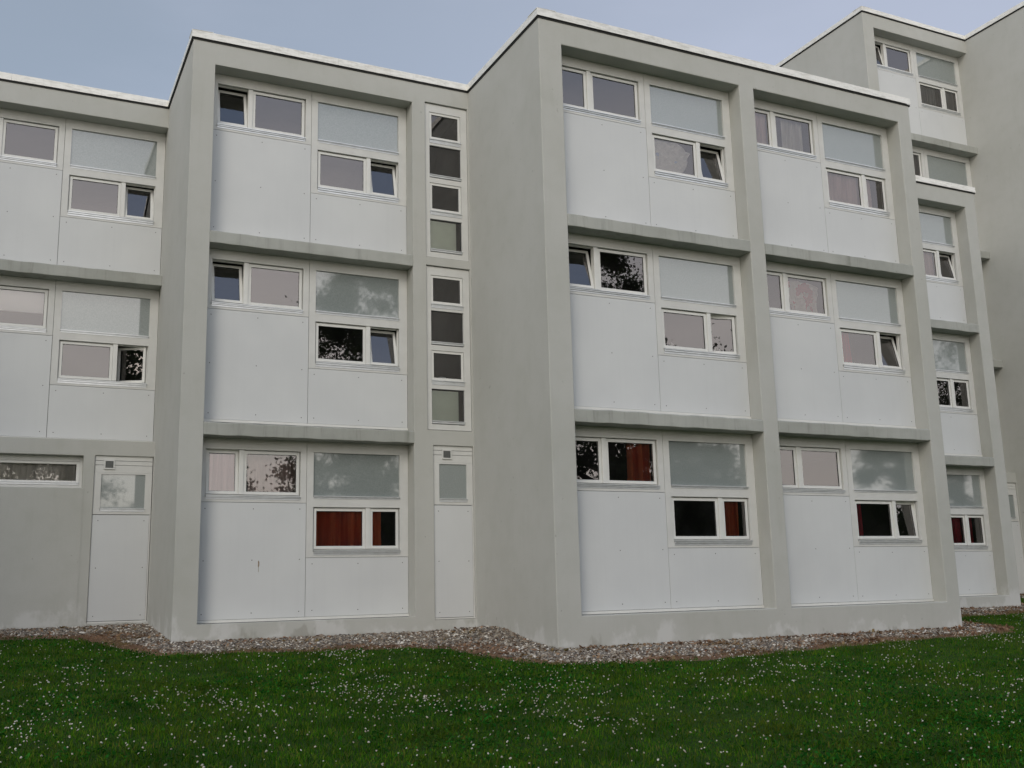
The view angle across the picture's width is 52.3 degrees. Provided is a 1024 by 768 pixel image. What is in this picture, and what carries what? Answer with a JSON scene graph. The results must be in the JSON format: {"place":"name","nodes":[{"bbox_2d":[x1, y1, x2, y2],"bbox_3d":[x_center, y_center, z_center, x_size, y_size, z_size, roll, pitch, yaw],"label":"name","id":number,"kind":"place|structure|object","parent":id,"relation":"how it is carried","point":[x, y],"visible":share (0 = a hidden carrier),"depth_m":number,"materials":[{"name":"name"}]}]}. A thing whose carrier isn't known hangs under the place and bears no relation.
{"place":"outdoors","nodes":[
{"label":"outdoors","id":0,"kind":"place"},
{"bbox_2d":[0,598,1023,767],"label":"lawn ground","id":1,"kind":"structure","parent":0,"point":[590,710],"depth_m":10.00,"materials":[{"name":"green plant"}]},
{"bbox_2d":[0,72,169,628],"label":"apartment block","id":2,"kind":"structure","parent":1,"relation":"on","point":[81,186],"depth_m":17.89,"materials":[{"name":"paint"}]},
{"bbox_2d":[0,289,44,313],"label":"roller blind","id":3,"kind":"object","parent":2,"relation":"attached to","point":[22,301],"visible":1,"depth_m":17.72,"materials":[{"name":"white fabric"}]},
{"bbox_2d":[0,275,55,335],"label":"window","id":4,"kind":"structure","parent":2,"relation":"in","point":[13,283],"depth_m":17.73,"materials":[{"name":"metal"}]},
{"bbox_2d":[0,108,65,170],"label":"window","id":5,"kind":"structure","parent":2,"relation":"in","point":[57,124],"depth_m":18.23,"materials":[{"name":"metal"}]},
{"bbox_2d":[0,463,75,480],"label":"curtain","id":6,"kind":"object","parent":2,"relation":"hanging from","point":[28,471],"visible":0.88,"depth_m":17.21,"materials":[{"name":"grey fabric"}]},
{"bbox_2d":[0,454,82,487],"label":"window","id":7,"kind":"structure","parent":2,"relation":"in","point":[4,458],"depth_m":17.16,"materials":[{"name":"white plastic"}]},
{"bbox_2d":[50,281,158,390],"bbox_3d":[-7.109,-0.808,18.252,1.694,1.818,0.345,4,-12,-26],"label":"window","id":8,"kind":"structure","parent":2,"relation":"in","point":[94,315],"depth_m":18.17,"materials":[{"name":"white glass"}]},
{"bbox_2d":[60,119,165,228],"bbox_3d":[-7.168,-3.743,18.798,1.694,1.818,0.282,4,-12,-26],"label":"window","id":9,"kind":"structure","parent":2,"relation":"in","point":[120,157],"depth_m":18.74,"materials":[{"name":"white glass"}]},
{"bbox_2d":[87,456,152,603],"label":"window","id":10,"kind":"structure","parent":2,"relation":"in","point":[126,489],"depth_m":17.57,"materials":[{"name":"white glass"}]},
{"bbox_2d":[148,29,476,641],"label":"apartment block","id":11,"kind":"structure","parent":1,"relation":"on","point":[315,311],"depth_m":16.98,"materials":[{"name":"paint"}]},
{"bbox_2d":[209,454,234,490],"bbox_3d":[-4.468,1.477,16.006,0.549,1.030,0.043,4,-12,-26],"label":"curtain","id":12,"kind":"object","parent":11,"relation":"hanging from","point":[221,471],"visible":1,"depth_m":16.03,"materials":[{"name":"white fabric"}]},
{"bbox_2d":[201,438,306,502],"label":"window","id":13,"kind":"structure","parent":11,"relation":"in","point":[239,447],"depth_m":16.11,"materials":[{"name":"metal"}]},
{"bbox_2d":[207,248,308,316],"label":"window","id":14,"kind":"structure","parent":11,"relation":"in","point":[249,261],"depth_m":16.71,"materials":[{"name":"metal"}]},
{"bbox_2d":[213,73,311,144],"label":"window","id":15,"kind":"structure","parent":11,"relation":"in","point":[254,88],"depth_m":17.29,"materials":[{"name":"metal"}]},
{"bbox_2d":[248,454,295,491],"bbox_3d":[-3.787,1.561,16.518,0.790,1.030,0.047,4,-12,-26],"label":"curtain","id":16,"kind":"object","parent":11,"relation":"hanging from","point":[271,473],"visible":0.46,"depth_m":16.54,"materials":[{"name":"white fabric"}]},
{"bbox_2d":[316,511,361,545],"bbox_3d":[-2.814,2.389,16.630,0.870,0.900,0.116,4,-12,-26],"label":"curtain","id":17,"kind":"object","parent":11,"relation":"hanging from","point":[338,528],"visible":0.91,"depth_m":16.66,"materials":[{"name":"red fabric"}]},
{"bbox_2d":[305,442,407,557],"bbox_3d":[-2.485,1.866,16.804,1.690,1.818,0.150,4,-12,-26],"label":"window","id":18,"kind":"structure","parent":11,"relation":"in","point":[367,479],"depth_m":16.81,"materials":[{"name":"white glass"}]},
{"bbox_2d":[308,260,406,374],"bbox_3d":[-2.587,-1.079,17.442,1.690,1.818,0.282,4,-12,-26],"label":"window","id":19,"kind":"structure","parent":11,"relation":"in","point":[345,296],"depth_m":17.39,"materials":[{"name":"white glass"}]},
{"bbox_2d":[310,91,405,206],"bbox_3d":[-2.659,-4.008,18.017,1.690,1.818,0.282,4,-12,-26],"label":"window","id":20,"kind":"structure","parent":11,"relation":"in","point":[366,132],"depth_m":17.96,"materials":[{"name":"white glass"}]},
{"bbox_2d":[373,512,380,545],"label":"curtain","id":21,"kind":"object","parent":11,"relation":"hanging from","point":[376,528],"visible":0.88,"depth_m":16.95,"materials":[{"name":"red fabric"}]},
{"bbox_2d":[425,103,468,260],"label":"window","id":22,"kind":"structure","parent":11,"relation":"in","point":[460,217],"depth_m":18.27,"materials":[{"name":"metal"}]},
{"bbox_2d":[426,266,470,431],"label":"window","id":23,"kind":"structure","parent":11,"relation":"in","point":[463,384],"depth_m":17.70,"materials":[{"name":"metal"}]},
{"bbox_2d":[433,445,472,505],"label":"window","id":24,"kind":"structure","parent":11,"relation":"in","point":[453,478],"depth_m":17.29,"materials":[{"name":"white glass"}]},
{"bbox_2d":[0,598,1023,767],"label":"clover","id":25,"kind":"object","parent":1,"relation":"on","point":[990,712],"depth_m":10.01,"materials":[{"name":"green plant"}]},
{"bbox_2d":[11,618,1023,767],"bbox_3d":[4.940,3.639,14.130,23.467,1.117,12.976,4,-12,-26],"label":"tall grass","id":26,"kind":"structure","parent":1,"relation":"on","point":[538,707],"depth_m":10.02,"materials":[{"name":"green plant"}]},
{"bbox_2d":[443,7,961,648],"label":"apartment block","id":27,"kind":"structure","parent":1,"relation":"on","point":[609,261],"depth_m":17.05,"materials":[{"name":"paint"}]},
{"bbox_2d":[561,55,645,127],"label":"window","id":28,"kind":"structure","parent":27,"relation":"in","point":[569,64],"depth_m":16.99,"materials":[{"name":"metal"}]},
{"bbox_2d":[568,233,654,302],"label":"window","id":29,"kind":"structure","parent":27,"relation":"in","point":[598,245],"depth_m":16.41,"materials":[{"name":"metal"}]},
{"bbox_2d":[575,425,664,491],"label":"window","id":30,"kind":"structure","parent":27,"relation":"in","point":[601,435],"depth_m":15.83,"materials":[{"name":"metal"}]},
{"bbox_2d":[626,443,650,480],"bbox_3d":[1.968,1.333,16.086,0.446,1.030,0.098,4,-12,-26],"label":"curtain","id":31,"kind":"object","parent":27,"relation":"hanging from","point":[638,463],"visible":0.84,"depth_m":16.10,"materials":[{"name":"red fabric"}]},
{"bbox_2d":[654,140,689,172],"bbox_3d":[2.659,-3.779,17.447,0.794,0.570,0.044,4,-12,-26],"label":"curtain","id":32,"kind":"object","parent":27,"relation":"on","point":[671,156],"visible":1,"depth_m":17.44,"materials":[{"name":"white fabric"}]},
{"bbox_2d":[643,74,734,191],"bbox_3d":[2.947,-4.208,17.705,1.744,1.818,0.293,4,-12,-26],"label":"window","id":33,"kind":"structure","parent":27,"relation":"in","point":[695,116],"depth_m":17.65,"materials":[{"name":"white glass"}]},
{"bbox_2d":[652,245,746,362],"bbox_3d":[3.032,-1.284,17.106,1.744,1.818,0.236,4,-12,-26],"label":"window","id":34,"kind":"structure","parent":27,"relation":"in","point":[705,285],"depth_m":17.07,"materials":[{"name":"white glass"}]},
{"bbox_2d":[662,430,758,547],"bbox_3d":[3.124,1.665,16.488,1.744,1.818,0.150,4,-12,-26],"label":"window","id":35,"kind":"structure","parent":27,"relation":"in","point":[717,468],"depth_m":16.49,"materials":[{"name":"white glass"}]},
{"bbox_2d":[724,502,738,535],"bbox_3d":[3.488,2.238,16.653,0.360,0.900,0.091,4,-12,-26],"label":"curtain","id":36,"kind":"object","parent":27,"relation":"hanging from","point":[731,518],"visible":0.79,"depth_m":16.67,"materials":[{"name":"red fabric"}]},
{"bbox_2d":[755,113,766,143],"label":"curtain","id":37,"kind":"object","parent":27,"relation":"hanging from","point":[760,128],"visible":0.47,"depth_m":18.52,"materials":[{"name":"white fabric"}]},
{"bbox_2d":[754,99,819,162],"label":"window","id":38,"kind":"structure","parent":27,"relation":"in","point":[774,110],"depth_m":18.63,"materials":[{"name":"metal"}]},
{"bbox_2d":[780,118,802,151],"bbox_3d":[5.046,-4.328,18.795,0.492,1.030,0.044,4,-12,-24],"label":"curtain","id":39,"kind":"object","parent":27,"relation":"hanging from","point":[791,133],"visible":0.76,"depth_m":18.82,"materials":[{"name":"white fabric"}]},
{"bbox_2d":[766,261,833,323],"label":"window","id":40,"kind":"structure","parent":27,"relation":"in","point":[783,271],"depth_m":18.05,"materials":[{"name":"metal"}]},
{"bbox_2d":[788,281,817,312],"bbox_3d":[5.089,-1.495,18.192,0.674,0.590,0.052,4,-12,-26],"label":"window drape","id":41,"kind":"object","parent":27,"relation":"hanging from","point":[803,296],"depth_m":18.18,"materials":[{"name":"fabric"}]},
{"bbox_2d":[779,436,848,495],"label":"window","id":42,"kind":"structure","parent":27,"relation":"in","point":[796,445],"depth_m":17.47,"materials":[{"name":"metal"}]},
{"bbox_2d":[827,173,859,204],"bbox_3d":[6.042,-3.465,19.086,0.876,0.900,0.045,4,-12,-26],"label":"curtain","id":43,"kind":"object","parent":27,"relation":"hanging from","point":[842,188],"visible":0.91,"depth_m":19.13,"materials":[{"name":"white fabric"}]},
{"bbox_2d":[841,332,852,362],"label":"curtain","id":44,"kind":"object","parent":27,"relation":"hanging from","point":[847,356],"visible":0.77,"depth_m":18.43,"materials":[{"name":"white fabric"}]},
{"bbox_2d":[816,113,894,219],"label":"window","id":45,"kind":"structure","parent":27,"relation":"in","point":[858,149],"depth_m":19.25,"materials":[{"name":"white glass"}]},
{"bbox_2d":[856,504,863,535],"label":"curtain","id":46,"kind":"object","parent":27,"relation":"hanging from","point":[860,523],"visible":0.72,"depth_m":17.84,"materials":[{"name":"red fabric"}]},
{"bbox_2d":[866,180,871,206],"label":"curtain","id":47,"kind":"object","parent":27,"relation":"hanging from","point":[869,194],"visible":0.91,"depth_m":19.39,"materials":[{"name":"white fabric"}]},
{"bbox_2d":[830,270,910,376],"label":"window","id":48,"kind":"structure","parent":27,"relation":"in","point":[873,306],"depth_m":18.68,"materials":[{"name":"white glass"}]},
{"bbox_2d":[844,439,927,546],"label":"window","id":49,"kind":"structure","parent":27,"relation":"in","point":[888,473],"depth_m":18.10,"materials":[{"name":"white glass"}]},
{"bbox_2d":[775,6,1023,593],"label":"apartment tower","id":50,"kind":"structure","parent":1,"relation":"on","point":[866,47],"depth_m":28.39,"materials":[{"name":"paint"}]},
{"bbox_2d":[874,35,915,78],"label":"window","id":51,"kind":"structure","parent":50,"relation":"in","point":[884,43],"depth_m":28.31,"materials":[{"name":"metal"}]},
{"bbox_2d":[912,146,925,177],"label":"window","id":52,"kind":"structure","parent":50,"relation":"in","point":[917,151],"depth_m":27.99,"materials":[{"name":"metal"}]},
{"bbox_2d":[920,86,935,105],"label":"curtain","id":53,"kind":"object","parent":50,"relation":"hanging from","point":[928,97],"visible":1,"depth_m":28.79,"materials":[{"name":"grey fabric"}]},
{"bbox_2d":[912,46,963,117],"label":"window","id":54,"kind":"structure","parent":50,"relation":"in","point":[933,70],"depth_m":28.94,"materials":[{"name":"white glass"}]},
{"bbox_2d":[938,90,954,110],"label":"curtain","id":55,"kind":"object","parent":50,"relation":"hanging from","point":[950,102],"visible":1,"depth_m":29.15,"materials":[{"name":"grey fabric"}]},
{"bbox_2d":[923,148,971,186],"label":"window","id":56,"kind":"structure","parent":50,"relation":"in","point":[941,166],"depth_m":28.43,"materials":[{"name":"grey glass"}]},
{"bbox_2d":[1007,483,1018,521],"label":"window","id":57,"kind":"structure","parent":50,"relation":"in","point":[1011,486],"depth_m":26.74,"materials":[{"name":"white glass"}]},
{"bbox_2d":[915,176,1020,607],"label":"apartment block","id":58,"kind":"structure","parent":1,"relation":"on","point":[986,568],"depth_m":23.26,"materials":[{"name":"paint"}]},
{"bbox_2d":[923,252,933,275],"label":"curtain","id":59,"kind":"object","parent":58,"relation":"hanging from","point":[928,262],"visible":0.28,"depth_m":23.80,"materials":[{"name":"white fabric"}]},
{"bbox_2d":[918,205,962,286],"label":"window","id":60,"kind":"structure","parent":58,"relation":"in","point":[938,226],"depth_m":23.97,"materials":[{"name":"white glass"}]},
{"bbox_2d":[932,332,976,414],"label":"window","id":61,"kind":"structure","parent":58,"relation":"in","point":[952,355],"depth_m":23.38,"materials":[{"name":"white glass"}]},
{"bbox_2d":[951,518,961,542],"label":"curtain","id":62,"kind":"object","parent":58,"relation":"hanging from","point":[956,530],"visible":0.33,"depth_m":22.63,"materials":[{"name":"red fabric"}]},
{"bbox_2d":[961,518,973,542],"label":"curtain","id":63,"kind":"object","parent":58,"relation":"hanging from","point":[971,532],"visible":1,"depth_m":22.80,"materials":[{"name":"fabric"}]},
{"bbox_2d":[946,467,992,550],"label":"window","id":64,"kind":"structure","parent":58,"relation":"in","point":[966,485],"depth_m":22.80,"materials":[{"name":"white glass"}]},
{"bbox_2d":[958,1,1023,541],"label":"apartment tower","id":65,"kind":"structure","parent":1,"relation":"on","point":[991,66],"depth_m":27.78,"materials":[{"name":"paint"}]},
{"bbox_2d":[0,594,1023,664],"bbox_3d":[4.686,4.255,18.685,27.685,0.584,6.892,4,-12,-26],"label":"gravel","id":66,"kind":"structure","parent":0,"point":[339,639],"depth_m":15.12,"materials":[{"name":"grey gravel"}]},
{"bbox_2d":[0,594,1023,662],"bbox_3d":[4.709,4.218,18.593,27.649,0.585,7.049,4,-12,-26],"label":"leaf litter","id":67,"kind":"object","parent":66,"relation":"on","point":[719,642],"visible":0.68,"depth_m":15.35,"materials":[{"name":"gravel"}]},
{"bbox_2d":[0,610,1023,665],"bbox_3d":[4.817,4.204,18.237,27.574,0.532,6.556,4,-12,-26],"label":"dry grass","id":68,"kind":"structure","parent":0,"point":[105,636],"depth_m":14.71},
{"bbox_2d":[0,0,1023,99],"label":"sky","id":69,"kind":"structure","parent":0,"point":[136,47],"materials":[{"name":"blue"}]}
]}

